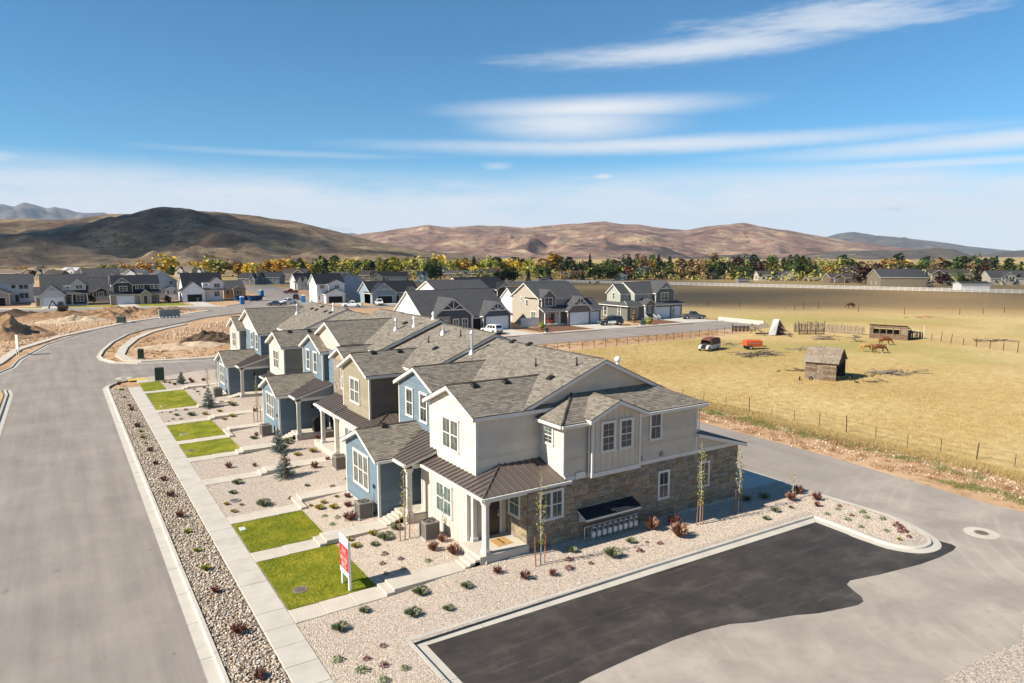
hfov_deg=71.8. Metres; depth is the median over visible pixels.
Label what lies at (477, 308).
house
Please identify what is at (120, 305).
driveway
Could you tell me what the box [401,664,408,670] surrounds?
green plant
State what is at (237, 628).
barberry
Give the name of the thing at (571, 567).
red plant
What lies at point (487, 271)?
house
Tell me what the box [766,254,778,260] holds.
tree
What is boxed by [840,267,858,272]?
house
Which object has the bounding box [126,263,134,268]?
tree
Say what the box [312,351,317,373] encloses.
window
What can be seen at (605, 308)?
window
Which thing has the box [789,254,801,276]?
tree
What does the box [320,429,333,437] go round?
air conditioner
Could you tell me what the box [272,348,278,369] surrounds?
window
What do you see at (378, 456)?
townhouse
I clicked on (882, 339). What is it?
horse
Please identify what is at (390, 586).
front walk
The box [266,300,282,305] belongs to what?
parked car
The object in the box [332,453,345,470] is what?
air conditioner
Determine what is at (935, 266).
tree
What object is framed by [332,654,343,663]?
green plant
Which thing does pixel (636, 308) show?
window
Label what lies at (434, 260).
tree
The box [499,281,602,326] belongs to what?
house
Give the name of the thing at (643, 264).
tree
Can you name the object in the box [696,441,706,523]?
young tree
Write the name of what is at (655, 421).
window
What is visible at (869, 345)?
horse
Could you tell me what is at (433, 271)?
tree
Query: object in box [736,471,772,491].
driveway
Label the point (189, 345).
dirt heap
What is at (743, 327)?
log fence
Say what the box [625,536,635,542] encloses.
green bush
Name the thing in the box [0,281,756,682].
road
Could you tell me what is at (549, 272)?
tree
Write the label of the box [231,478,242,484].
green bush
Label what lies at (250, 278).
house
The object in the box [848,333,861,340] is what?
lumber pile
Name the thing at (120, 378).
ramp
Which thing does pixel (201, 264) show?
tree
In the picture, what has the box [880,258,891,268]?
tree
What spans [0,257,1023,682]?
ground
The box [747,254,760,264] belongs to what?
tree
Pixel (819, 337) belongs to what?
lumber pile
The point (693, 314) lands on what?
pickup truck
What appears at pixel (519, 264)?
tree
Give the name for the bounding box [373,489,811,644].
gravel bed
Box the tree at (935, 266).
[929,261,943,268]
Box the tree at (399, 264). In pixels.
[395,258,404,270]
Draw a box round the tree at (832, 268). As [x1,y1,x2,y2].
[822,266,835,272]
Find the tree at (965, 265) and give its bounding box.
[959,261,976,268]
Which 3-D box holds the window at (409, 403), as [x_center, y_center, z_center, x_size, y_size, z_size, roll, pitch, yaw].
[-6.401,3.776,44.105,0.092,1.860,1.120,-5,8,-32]
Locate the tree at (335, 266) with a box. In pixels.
[328,260,339,271]
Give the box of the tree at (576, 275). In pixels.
[570,270,586,278]
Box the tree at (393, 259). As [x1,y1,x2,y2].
[387,256,397,270]
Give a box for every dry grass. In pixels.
[685,394,1023,481]
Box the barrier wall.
[718,317,764,324]
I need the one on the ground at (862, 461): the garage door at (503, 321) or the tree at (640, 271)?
the tree at (640, 271)
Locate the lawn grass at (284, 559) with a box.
[141,381,373,609]
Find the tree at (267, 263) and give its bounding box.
[254,260,272,271]
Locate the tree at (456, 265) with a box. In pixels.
[454,261,459,269]
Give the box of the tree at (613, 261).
[606,258,621,266]
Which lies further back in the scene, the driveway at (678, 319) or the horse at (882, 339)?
the driveway at (678, 319)
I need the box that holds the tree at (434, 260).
[426,258,440,265]
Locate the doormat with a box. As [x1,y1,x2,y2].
[489,537,512,546]
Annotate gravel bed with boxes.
[297,602,405,665]
[324,640,443,682]
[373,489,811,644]
[736,482,927,545]
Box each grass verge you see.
[20,307,40,309]
[69,305,115,307]
[138,303,188,305]
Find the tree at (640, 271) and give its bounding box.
[635,266,650,277]
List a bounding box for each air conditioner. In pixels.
[213,387,222,396]
[259,423,272,436]
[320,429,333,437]
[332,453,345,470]
[354,498,373,520]
[418,517,439,541]
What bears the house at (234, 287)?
on the ground at (862, 461)
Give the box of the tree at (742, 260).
[730,256,744,268]
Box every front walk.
[144,382,217,393]
[156,400,229,412]
[165,409,262,425]
[177,422,263,444]
[188,443,274,461]
[202,456,331,485]
[227,484,346,524]
[251,520,388,563]
[288,561,464,624]
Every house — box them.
[0,270,17,273]
[0,274,34,305]
[15,270,34,273]
[33,274,88,306]
[34,269,54,277]
[44,270,69,273]
[62,267,80,273]
[81,268,119,284]
[87,277,109,296]
[108,275,160,304]
[120,269,149,274]
[150,270,177,299]
[151,266,175,272]
[175,266,197,276]
[177,272,224,301]
[196,267,207,272]
[222,280,246,297]
[237,273,259,284]
[259,272,285,283]
[282,269,309,280]
[289,273,311,289]
[307,273,345,302]
[341,273,364,299]
[357,280,417,303]
[358,270,376,279]
[369,271,408,280]
[393,288,512,329]
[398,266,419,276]
[416,279,488,289]
[417,271,427,281]
[444,270,472,276]
[450,276,511,297]
[474,269,498,276]
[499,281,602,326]
[559,271,583,279]
[598,280,685,320]
[613,271,627,279]
[694,270,720,278]
[753,271,796,280]
[822,273,859,282]
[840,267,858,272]
[923,269,977,282]
[978,270,1023,284]
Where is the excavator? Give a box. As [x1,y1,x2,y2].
[48,300,68,311]
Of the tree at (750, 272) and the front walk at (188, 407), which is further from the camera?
the tree at (750, 272)
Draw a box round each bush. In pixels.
[88,295,95,302]
[163,295,171,302]
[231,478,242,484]
[255,498,270,505]
[330,620,348,632]
[359,605,369,612]
[370,541,378,545]
[376,530,394,541]
[390,523,402,529]
[402,606,421,617]
[412,584,428,596]
[442,604,454,609]
[460,580,473,589]
[538,322,544,329]
[566,545,577,552]
[602,545,621,558]
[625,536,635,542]
[646,317,652,323]
[742,495,752,501]
[758,492,770,498]
[770,506,780,511]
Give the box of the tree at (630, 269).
[624,267,633,277]
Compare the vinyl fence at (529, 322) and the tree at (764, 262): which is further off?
the tree at (764, 262)
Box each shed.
[538,277,550,281]
[735,278,749,282]
[749,319,791,336]
[805,277,819,280]
[869,324,911,340]
[951,281,990,289]
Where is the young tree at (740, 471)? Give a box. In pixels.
[735,445,744,512]
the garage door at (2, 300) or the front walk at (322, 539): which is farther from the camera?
the garage door at (2, 300)
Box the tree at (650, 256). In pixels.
[649,255,662,268]
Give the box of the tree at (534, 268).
[528,260,539,274]
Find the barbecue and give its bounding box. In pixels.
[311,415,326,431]
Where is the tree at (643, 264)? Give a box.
[637,257,652,270]
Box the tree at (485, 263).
[480,260,487,267]
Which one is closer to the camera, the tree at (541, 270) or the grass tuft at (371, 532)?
the grass tuft at (371, 532)
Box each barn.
[803,346,847,381]
[866,269,927,287]
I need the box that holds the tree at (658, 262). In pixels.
[652,254,663,278]
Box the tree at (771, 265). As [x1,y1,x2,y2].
[764,261,774,270]
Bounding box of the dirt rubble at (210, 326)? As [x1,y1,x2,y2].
[0,310,230,358]
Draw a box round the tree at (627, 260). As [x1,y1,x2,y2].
[621,253,632,263]
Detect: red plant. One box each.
[378,660,387,668]
[564,564,573,570]
[897,526,907,533]
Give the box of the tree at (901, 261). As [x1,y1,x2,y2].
[891,258,909,265]
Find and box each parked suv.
[293,294,299,299]
[481,324,502,333]
[598,315,623,325]
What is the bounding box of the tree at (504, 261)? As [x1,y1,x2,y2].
[501,259,508,268]
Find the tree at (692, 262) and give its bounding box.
[687,259,697,277]
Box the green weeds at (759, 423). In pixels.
[698,407,1023,504]
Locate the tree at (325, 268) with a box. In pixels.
[319,258,328,272]
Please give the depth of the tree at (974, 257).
684.47 m
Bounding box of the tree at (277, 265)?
[269,259,294,271]
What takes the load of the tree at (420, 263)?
on the ground at (862, 461)
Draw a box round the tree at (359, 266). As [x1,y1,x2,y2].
[350,261,365,269]
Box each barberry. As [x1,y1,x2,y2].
[165,490,174,496]
[175,508,184,517]
[210,584,220,593]
[225,462,232,467]
[230,621,245,635]
[252,666,265,679]
[310,461,318,467]
[342,510,356,519]
[344,501,351,507]
[492,565,501,573]
[520,567,530,579]
[549,568,556,576]
[666,513,680,525]
[792,485,803,494]
[811,492,822,500]
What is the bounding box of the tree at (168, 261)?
[151,253,179,271]
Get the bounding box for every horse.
[857,343,872,351]
[872,344,888,352]
[879,337,893,344]
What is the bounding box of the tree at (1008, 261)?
[1002,258,1016,269]
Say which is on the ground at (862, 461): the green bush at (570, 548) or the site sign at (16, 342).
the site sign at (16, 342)
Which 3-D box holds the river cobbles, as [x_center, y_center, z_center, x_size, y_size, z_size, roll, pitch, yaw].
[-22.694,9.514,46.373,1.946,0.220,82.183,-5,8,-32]
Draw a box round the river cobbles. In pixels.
[109,387,289,682]
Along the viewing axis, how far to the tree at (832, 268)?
470.50 m
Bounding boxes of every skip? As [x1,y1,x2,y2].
[232,295,249,300]
[247,295,263,300]
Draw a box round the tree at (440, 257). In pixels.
[431,253,445,263]
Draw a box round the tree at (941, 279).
[934,271,952,285]
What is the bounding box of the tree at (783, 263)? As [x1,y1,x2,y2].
[779,258,786,270]
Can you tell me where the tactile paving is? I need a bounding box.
[127,378,146,380]
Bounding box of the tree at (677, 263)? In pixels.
[672,257,687,277]
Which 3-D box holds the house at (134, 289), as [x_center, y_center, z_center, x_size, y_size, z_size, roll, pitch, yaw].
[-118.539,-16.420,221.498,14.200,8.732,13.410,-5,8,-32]
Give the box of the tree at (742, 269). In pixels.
[734,262,750,277]
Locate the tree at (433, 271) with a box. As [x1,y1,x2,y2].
[427,261,442,279]
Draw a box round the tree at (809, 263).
[804,257,813,276]
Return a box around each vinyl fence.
[88,296,109,301]
[163,295,178,299]
[521,317,538,326]
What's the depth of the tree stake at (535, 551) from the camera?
33.84 m
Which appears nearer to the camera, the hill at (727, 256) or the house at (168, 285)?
the house at (168, 285)
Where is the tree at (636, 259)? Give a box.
[635,255,640,264]
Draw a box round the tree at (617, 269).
[608,262,622,278]
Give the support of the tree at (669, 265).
on the ground at (862, 461)
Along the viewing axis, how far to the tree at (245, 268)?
470.80 m
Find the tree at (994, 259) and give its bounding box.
[986,257,1001,265]
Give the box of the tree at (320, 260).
[315,256,336,265]
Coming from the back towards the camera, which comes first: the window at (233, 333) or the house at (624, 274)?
the house at (624, 274)
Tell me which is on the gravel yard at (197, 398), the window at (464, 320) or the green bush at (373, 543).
the green bush at (373, 543)
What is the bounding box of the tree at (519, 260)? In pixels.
[511,257,526,267]
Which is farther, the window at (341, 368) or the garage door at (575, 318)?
the garage door at (575, 318)
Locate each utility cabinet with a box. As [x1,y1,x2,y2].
[116,316,125,323]
[137,349,144,359]
[154,367,165,381]
[639,320,645,325]
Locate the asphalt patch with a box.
[427,519,955,682]
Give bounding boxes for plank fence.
[794,321,824,331]
[826,324,864,334]
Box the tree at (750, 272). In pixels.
[748,265,757,277]
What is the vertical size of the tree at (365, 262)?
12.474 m
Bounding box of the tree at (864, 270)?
[850,261,874,283]
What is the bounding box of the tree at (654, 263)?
[647,260,656,272]
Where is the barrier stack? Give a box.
[158,309,179,317]
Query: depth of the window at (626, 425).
37.63 m
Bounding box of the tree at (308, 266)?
[298,264,313,271]
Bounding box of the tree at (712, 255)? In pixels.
[709,253,718,260]
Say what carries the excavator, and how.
on the ground at (862, 461)
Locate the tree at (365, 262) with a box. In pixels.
[362,259,369,268]
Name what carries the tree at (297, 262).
on the ground at (862, 461)
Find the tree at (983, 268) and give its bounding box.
[979,261,997,275]
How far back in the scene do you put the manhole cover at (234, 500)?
43.38 m
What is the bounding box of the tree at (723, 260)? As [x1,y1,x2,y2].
[706,256,730,263]
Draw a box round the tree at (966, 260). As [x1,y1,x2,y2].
[961,256,970,263]
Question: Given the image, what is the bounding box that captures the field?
[509,283,1023,476]
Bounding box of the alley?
[697,422,980,542]
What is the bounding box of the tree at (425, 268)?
[421,259,433,278]
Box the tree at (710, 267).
[706,260,718,271]
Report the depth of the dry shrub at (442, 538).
36.47 m
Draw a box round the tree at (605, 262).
[602,258,612,268]
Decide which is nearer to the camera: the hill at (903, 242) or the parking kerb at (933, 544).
the parking kerb at (933, 544)
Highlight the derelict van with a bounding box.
[698,337,720,351]
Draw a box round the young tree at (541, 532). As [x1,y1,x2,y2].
[535,472,545,564]
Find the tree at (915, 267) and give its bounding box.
[912,265,924,272]
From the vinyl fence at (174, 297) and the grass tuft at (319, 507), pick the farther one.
the vinyl fence at (174, 297)
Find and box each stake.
[399,514,400,541]
[534,537,535,566]
[544,534,545,562]
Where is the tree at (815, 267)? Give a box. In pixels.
[812,264,818,276]
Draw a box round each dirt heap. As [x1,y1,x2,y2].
[0,309,38,316]
[0,313,57,340]
[15,310,101,319]
[36,315,109,323]
[95,306,147,310]
[95,310,138,318]
[96,306,142,315]
[131,307,183,315]
[134,341,227,350]
[163,306,194,310]
[178,330,229,343]
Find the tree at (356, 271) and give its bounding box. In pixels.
[352,267,362,275]
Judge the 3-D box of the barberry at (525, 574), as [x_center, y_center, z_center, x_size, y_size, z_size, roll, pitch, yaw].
[0.597,10.730,32.730,0.592,0.579,0.586,1,7,9]
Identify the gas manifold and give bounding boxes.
[584,513,638,540]
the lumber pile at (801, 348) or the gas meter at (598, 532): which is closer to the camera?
the gas meter at (598, 532)
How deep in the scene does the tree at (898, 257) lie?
682.64 m
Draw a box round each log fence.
[732,324,755,331]
[798,328,824,334]
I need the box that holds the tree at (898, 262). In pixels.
[890,259,903,266]
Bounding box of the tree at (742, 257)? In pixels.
[732,253,748,261]
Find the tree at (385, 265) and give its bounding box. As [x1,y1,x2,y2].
[382,258,393,270]
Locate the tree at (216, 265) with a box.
[198,255,231,273]
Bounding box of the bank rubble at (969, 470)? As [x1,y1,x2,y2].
[698,408,1023,504]
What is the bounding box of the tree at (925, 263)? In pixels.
[919,258,935,267]
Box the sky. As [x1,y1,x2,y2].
[0,0,1023,250]
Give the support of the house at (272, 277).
on the ground at (862, 461)
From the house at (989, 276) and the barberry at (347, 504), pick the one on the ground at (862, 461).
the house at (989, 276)
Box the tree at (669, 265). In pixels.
[664,256,675,278]
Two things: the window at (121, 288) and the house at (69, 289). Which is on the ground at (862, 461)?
the house at (69, 289)
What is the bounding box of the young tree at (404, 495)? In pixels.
[399,466,409,539]
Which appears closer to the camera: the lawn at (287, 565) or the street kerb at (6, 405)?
the lawn at (287, 565)
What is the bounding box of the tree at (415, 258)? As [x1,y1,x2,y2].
[400,255,421,263]
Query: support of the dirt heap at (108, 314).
on the ground at (862, 461)
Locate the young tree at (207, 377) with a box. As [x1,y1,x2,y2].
[205,371,209,385]
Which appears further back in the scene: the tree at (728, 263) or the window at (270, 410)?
the tree at (728, 263)
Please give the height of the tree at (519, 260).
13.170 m
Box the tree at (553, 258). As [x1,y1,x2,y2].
[535,253,562,271]
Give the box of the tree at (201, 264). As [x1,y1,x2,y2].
[199,259,212,270]
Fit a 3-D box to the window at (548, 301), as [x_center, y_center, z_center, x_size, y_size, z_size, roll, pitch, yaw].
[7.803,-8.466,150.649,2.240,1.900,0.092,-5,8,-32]
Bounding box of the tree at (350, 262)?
[348,259,355,270]
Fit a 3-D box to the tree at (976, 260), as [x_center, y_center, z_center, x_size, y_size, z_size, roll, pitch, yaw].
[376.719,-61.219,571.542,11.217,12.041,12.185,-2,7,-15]
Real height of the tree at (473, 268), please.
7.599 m
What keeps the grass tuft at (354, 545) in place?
on the gravel yard at (197, 398)
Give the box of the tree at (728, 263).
[712,258,734,267]
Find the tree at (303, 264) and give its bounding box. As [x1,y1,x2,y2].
[299,261,307,268]
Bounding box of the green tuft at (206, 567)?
[200,563,210,570]
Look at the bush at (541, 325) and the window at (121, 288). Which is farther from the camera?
the window at (121, 288)
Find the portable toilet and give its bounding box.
[239,296,244,303]
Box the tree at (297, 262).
[285,255,301,268]
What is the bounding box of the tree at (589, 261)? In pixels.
[585,254,591,272]
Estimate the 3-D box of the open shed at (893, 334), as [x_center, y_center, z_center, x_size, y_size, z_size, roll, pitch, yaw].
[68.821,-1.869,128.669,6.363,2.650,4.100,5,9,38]
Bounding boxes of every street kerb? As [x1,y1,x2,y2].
[0,299,263,309]
[0,311,206,374]
[0,389,12,435]
[96,313,238,363]
[103,374,229,682]
[505,320,722,337]
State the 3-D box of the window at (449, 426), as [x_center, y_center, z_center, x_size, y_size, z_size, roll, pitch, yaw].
[-3.296,4.929,37.706,0.092,1.820,1.940,-5,8,-32]
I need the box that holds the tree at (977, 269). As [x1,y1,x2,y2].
[973,266,981,280]
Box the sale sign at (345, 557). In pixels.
[339,532,351,590]
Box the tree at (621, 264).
[615,260,628,267]
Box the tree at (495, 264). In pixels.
[491,260,499,268]
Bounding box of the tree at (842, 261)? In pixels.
[833,257,846,269]
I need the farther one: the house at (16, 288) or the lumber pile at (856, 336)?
the house at (16, 288)
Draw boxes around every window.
[75,285,82,288]
[76,295,84,301]
[119,286,126,290]
[213,283,219,287]
[214,291,219,296]
[219,363,224,384]
[232,331,236,347]
[236,290,242,294]
[250,331,253,347]
[255,333,258,350]
[265,390,274,420]
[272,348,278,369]
[305,348,310,370]
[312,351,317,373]
[341,368,342,389]
[344,425,353,449]
[349,376,360,405]
[352,447,369,492]
[405,386,413,417]
[418,391,427,424]
[435,478,452,520]
[441,414,459,454]
[453,318,458,325]
[462,318,467,326]
[507,496,520,519]
[525,299,528,306]
[531,311,535,317]
[539,487,564,522]
[542,313,547,320]
[542,424,553,446]
[544,297,552,305]
[600,419,616,453]
[603,306,607,314]
[618,417,633,449]
[630,307,637,316]
[649,414,662,441]
[657,469,670,500]
[660,292,668,300]
[698,460,710,487]
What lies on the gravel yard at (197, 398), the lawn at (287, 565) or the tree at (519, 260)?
the lawn at (287, 565)
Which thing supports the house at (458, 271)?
on the ground at (862, 461)
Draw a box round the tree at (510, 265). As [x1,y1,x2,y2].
[507,258,516,269]
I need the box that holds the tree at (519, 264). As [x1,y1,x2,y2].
[514,258,524,271]
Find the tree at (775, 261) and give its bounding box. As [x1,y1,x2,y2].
[768,257,779,270]
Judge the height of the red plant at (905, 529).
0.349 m
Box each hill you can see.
[0,203,357,234]
[0,207,512,268]
[352,221,936,259]
[683,254,765,259]
[780,248,974,259]
[828,232,1010,255]
[977,250,1023,256]
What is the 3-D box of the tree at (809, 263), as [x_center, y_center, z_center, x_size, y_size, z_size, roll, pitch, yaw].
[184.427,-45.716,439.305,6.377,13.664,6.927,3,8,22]
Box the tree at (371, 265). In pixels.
[365,260,375,269]
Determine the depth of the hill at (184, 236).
1109.20 m
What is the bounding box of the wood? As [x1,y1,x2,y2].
[232,259,1021,284]
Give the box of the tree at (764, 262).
[755,260,768,268]
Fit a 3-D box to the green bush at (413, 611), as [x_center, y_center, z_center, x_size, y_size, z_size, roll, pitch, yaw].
[-4.171,11.299,29.669,0.853,0.378,0.840,-5,9,-35]
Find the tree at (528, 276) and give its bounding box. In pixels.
[525,271,531,280]
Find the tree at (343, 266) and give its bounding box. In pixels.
[338,259,349,271]
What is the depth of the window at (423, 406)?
42.45 m
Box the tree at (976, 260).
[972,259,984,265]
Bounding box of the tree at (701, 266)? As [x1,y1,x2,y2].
[694,257,707,278]
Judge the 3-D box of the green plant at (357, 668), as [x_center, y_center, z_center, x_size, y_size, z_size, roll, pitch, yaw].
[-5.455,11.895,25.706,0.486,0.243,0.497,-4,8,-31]
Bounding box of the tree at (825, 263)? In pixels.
[815,257,833,269]
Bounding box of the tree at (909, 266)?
[896,261,917,268]
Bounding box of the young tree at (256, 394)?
[254,376,258,421]
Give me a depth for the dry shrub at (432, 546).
35.38 m
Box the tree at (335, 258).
[327,255,341,263]
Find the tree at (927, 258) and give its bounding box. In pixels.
[919,256,936,261]
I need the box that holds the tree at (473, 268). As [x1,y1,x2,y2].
[469,265,492,270]
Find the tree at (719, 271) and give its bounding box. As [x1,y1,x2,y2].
[715,263,728,278]
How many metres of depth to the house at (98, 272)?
248.47 m
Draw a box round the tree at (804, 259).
[797,255,807,275]
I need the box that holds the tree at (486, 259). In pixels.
[479,256,491,266]
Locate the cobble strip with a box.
[111,389,290,682]
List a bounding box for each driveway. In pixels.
[118,304,137,306]
[188,302,212,305]
[502,329,542,336]
[570,323,627,329]
[658,317,720,322]
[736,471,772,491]
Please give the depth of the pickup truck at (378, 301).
211.22 m
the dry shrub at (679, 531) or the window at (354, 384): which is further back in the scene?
the window at (354, 384)
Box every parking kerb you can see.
[406,514,847,682]
[785,484,941,552]
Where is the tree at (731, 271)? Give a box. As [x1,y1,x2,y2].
[728,262,735,278]
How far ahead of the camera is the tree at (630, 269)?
428.95 m
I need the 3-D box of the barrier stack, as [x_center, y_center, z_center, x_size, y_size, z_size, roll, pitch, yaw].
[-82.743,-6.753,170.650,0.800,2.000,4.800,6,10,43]
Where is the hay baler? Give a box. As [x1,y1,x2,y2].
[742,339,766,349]
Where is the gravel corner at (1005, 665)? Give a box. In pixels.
[940,610,1023,682]
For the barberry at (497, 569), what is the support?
on the gravel bed at (574, 556)
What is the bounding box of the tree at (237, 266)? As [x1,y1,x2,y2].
[230,261,243,274]
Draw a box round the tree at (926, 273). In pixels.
[925,271,932,285]
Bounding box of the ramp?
[115,377,132,379]
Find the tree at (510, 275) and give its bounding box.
[499,267,519,281]
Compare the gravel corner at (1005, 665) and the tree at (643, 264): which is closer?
the gravel corner at (1005, 665)
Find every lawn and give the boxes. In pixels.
[139,381,165,391]
[146,390,196,409]
[167,420,224,440]
[179,437,239,457]
[232,510,321,552]
[257,544,375,609]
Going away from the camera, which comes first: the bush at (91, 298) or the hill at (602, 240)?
the bush at (91, 298)
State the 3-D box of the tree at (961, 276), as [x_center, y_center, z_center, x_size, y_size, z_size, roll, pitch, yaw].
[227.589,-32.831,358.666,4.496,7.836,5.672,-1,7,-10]
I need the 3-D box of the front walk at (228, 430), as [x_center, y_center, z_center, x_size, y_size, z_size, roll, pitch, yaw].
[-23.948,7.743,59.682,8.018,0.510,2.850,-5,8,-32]
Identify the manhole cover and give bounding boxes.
[229,498,239,502]
[293,586,307,592]
[963,527,999,538]
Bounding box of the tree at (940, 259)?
[935,257,951,262]
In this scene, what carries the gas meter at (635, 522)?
attached to the gas manifold
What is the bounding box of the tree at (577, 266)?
[573,260,584,270]
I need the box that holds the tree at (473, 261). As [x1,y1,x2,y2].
[468,258,478,274]
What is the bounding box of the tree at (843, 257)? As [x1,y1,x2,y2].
[835,254,855,264]
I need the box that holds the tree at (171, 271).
[165,266,176,276]
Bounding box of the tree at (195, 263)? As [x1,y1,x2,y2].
[186,261,198,266]
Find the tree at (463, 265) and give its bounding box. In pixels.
[458,258,472,269]
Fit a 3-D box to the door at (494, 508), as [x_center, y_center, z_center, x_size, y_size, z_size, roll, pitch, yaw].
[-1.010,8.923,36.324,0.880,2.110,0.085,-5,8,-32]
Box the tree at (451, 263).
[446,261,455,269]
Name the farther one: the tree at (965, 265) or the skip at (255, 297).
the tree at (965, 265)
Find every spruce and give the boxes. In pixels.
[177,372,185,383]
[199,388,216,408]
[268,429,288,452]
[272,450,295,479]
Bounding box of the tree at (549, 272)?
[546,269,552,279]
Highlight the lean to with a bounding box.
[901,326,924,339]
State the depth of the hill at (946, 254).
2338.00 m
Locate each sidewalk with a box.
[0,305,221,308]
[0,310,210,364]
[115,324,214,361]
[128,387,333,682]
[502,320,719,336]
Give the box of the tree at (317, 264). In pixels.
[312,258,322,272]
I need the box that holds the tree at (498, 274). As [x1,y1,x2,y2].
[493,269,507,279]
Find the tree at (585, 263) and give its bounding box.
[579,261,590,272]
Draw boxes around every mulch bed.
[521,326,587,331]
[629,320,680,323]
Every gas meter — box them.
[590,526,595,537]
[595,524,600,536]
[601,523,606,534]
[606,521,611,533]
[611,520,616,531]
[617,519,622,530]
[622,517,627,528]
[627,516,632,527]
[632,514,637,525]
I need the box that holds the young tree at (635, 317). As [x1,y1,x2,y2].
[632,309,636,322]
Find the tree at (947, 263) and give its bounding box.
[939,260,951,268]
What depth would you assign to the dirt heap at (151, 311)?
179.17 m
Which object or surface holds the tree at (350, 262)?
on the ground at (862, 461)
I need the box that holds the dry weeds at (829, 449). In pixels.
[1,328,1023,505]
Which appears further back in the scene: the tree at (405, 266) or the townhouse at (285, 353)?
the tree at (405, 266)
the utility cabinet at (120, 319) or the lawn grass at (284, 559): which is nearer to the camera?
the lawn grass at (284, 559)
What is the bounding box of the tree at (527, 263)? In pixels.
[521,259,534,274]
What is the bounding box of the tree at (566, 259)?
[563,257,574,265]
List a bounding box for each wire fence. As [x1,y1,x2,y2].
[542,328,730,348]
[661,385,1021,466]
[858,306,1012,314]
[920,331,1018,352]
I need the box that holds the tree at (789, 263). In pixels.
[784,254,793,270]
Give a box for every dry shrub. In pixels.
[427,540,438,550]
[438,533,446,541]
[446,542,459,555]
[643,515,659,529]
[670,520,688,538]
[785,491,795,501]
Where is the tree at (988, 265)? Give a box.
[974,260,999,269]
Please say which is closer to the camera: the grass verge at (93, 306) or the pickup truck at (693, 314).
the pickup truck at (693, 314)
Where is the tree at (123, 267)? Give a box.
[117,262,127,268]
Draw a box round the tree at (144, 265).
[134,260,152,272]
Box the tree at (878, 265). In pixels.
[873,261,889,268]
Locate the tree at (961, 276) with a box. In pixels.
[954,270,965,280]
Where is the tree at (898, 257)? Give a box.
[892,253,905,261]
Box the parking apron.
[579,497,1023,682]
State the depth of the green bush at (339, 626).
28.48 m
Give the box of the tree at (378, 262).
[375,257,383,270]
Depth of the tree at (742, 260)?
621.26 m
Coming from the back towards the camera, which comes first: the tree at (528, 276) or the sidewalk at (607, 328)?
the tree at (528, 276)
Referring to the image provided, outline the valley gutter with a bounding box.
[737,468,782,482]
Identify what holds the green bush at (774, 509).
on the gravel bed at (574, 556)
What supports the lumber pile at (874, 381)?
on the field
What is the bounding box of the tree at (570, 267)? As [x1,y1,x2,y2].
[558,260,575,270]
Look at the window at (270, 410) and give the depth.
59.36 m
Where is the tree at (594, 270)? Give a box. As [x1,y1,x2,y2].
[586,263,600,279]
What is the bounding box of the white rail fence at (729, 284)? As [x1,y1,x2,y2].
[504,280,1023,292]
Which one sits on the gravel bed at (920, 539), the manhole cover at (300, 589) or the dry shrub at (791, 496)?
the dry shrub at (791, 496)
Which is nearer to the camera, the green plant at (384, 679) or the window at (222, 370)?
the green plant at (384, 679)
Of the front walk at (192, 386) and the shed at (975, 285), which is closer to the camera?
the front walk at (192, 386)
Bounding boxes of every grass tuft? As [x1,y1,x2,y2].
[315,504,324,509]
[329,503,337,508]
[350,542,360,547]
[367,529,377,534]
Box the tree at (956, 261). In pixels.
[952,256,965,268]
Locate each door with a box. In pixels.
[0,298,5,305]
[44,298,63,305]
[117,296,133,303]
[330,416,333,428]
[487,316,507,328]
[489,501,499,535]
[570,312,587,324]
[591,312,597,322]
[656,307,668,317]
[672,307,679,316]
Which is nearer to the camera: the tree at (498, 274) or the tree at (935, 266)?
the tree at (498, 274)
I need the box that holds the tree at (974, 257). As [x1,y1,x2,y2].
[969,252,982,260]
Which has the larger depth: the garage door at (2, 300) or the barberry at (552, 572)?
the garage door at (2, 300)
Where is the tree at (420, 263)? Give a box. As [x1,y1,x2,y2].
[414,260,423,269]
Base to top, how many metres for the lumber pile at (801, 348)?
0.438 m
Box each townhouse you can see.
[214,302,351,397]
[226,303,303,349]
[258,308,403,440]
[259,310,367,378]
[313,312,451,456]
[333,323,509,454]
[339,337,546,525]
[418,330,746,568]
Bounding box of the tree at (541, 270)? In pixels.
[536,261,552,276]
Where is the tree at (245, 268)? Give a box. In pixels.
[240,263,256,272]
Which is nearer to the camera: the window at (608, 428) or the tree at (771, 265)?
the window at (608, 428)
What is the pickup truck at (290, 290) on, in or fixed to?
on the road
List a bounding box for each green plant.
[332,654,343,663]
[355,664,368,674]
[377,675,388,682]
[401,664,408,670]
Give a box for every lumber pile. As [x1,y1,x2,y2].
[730,350,786,356]
[740,353,767,357]
[785,346,807,350]
[810,332,846,339]
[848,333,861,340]
[853,378,887,382]
[863,368,937,375]
[972,338,1019,341]
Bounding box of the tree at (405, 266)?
[402,260,413,270]
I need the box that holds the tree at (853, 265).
[847,262,861,270]
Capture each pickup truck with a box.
[279,298,297,304]
[283,288,297,293]
[342,300,362,306]
[375,299,383,305]
[680,311,705,318]
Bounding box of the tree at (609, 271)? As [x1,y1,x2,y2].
[597,263,615,278]
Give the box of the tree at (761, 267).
[757,262,767,270]
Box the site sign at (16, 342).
[15,335,19,355]
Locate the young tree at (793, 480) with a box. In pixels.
[789,471,797,492]
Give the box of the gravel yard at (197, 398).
[135,369,463,619]
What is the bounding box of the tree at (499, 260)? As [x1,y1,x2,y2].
[489,257,503,270]
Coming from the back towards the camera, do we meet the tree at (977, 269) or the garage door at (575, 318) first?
the tree at (977, 269)

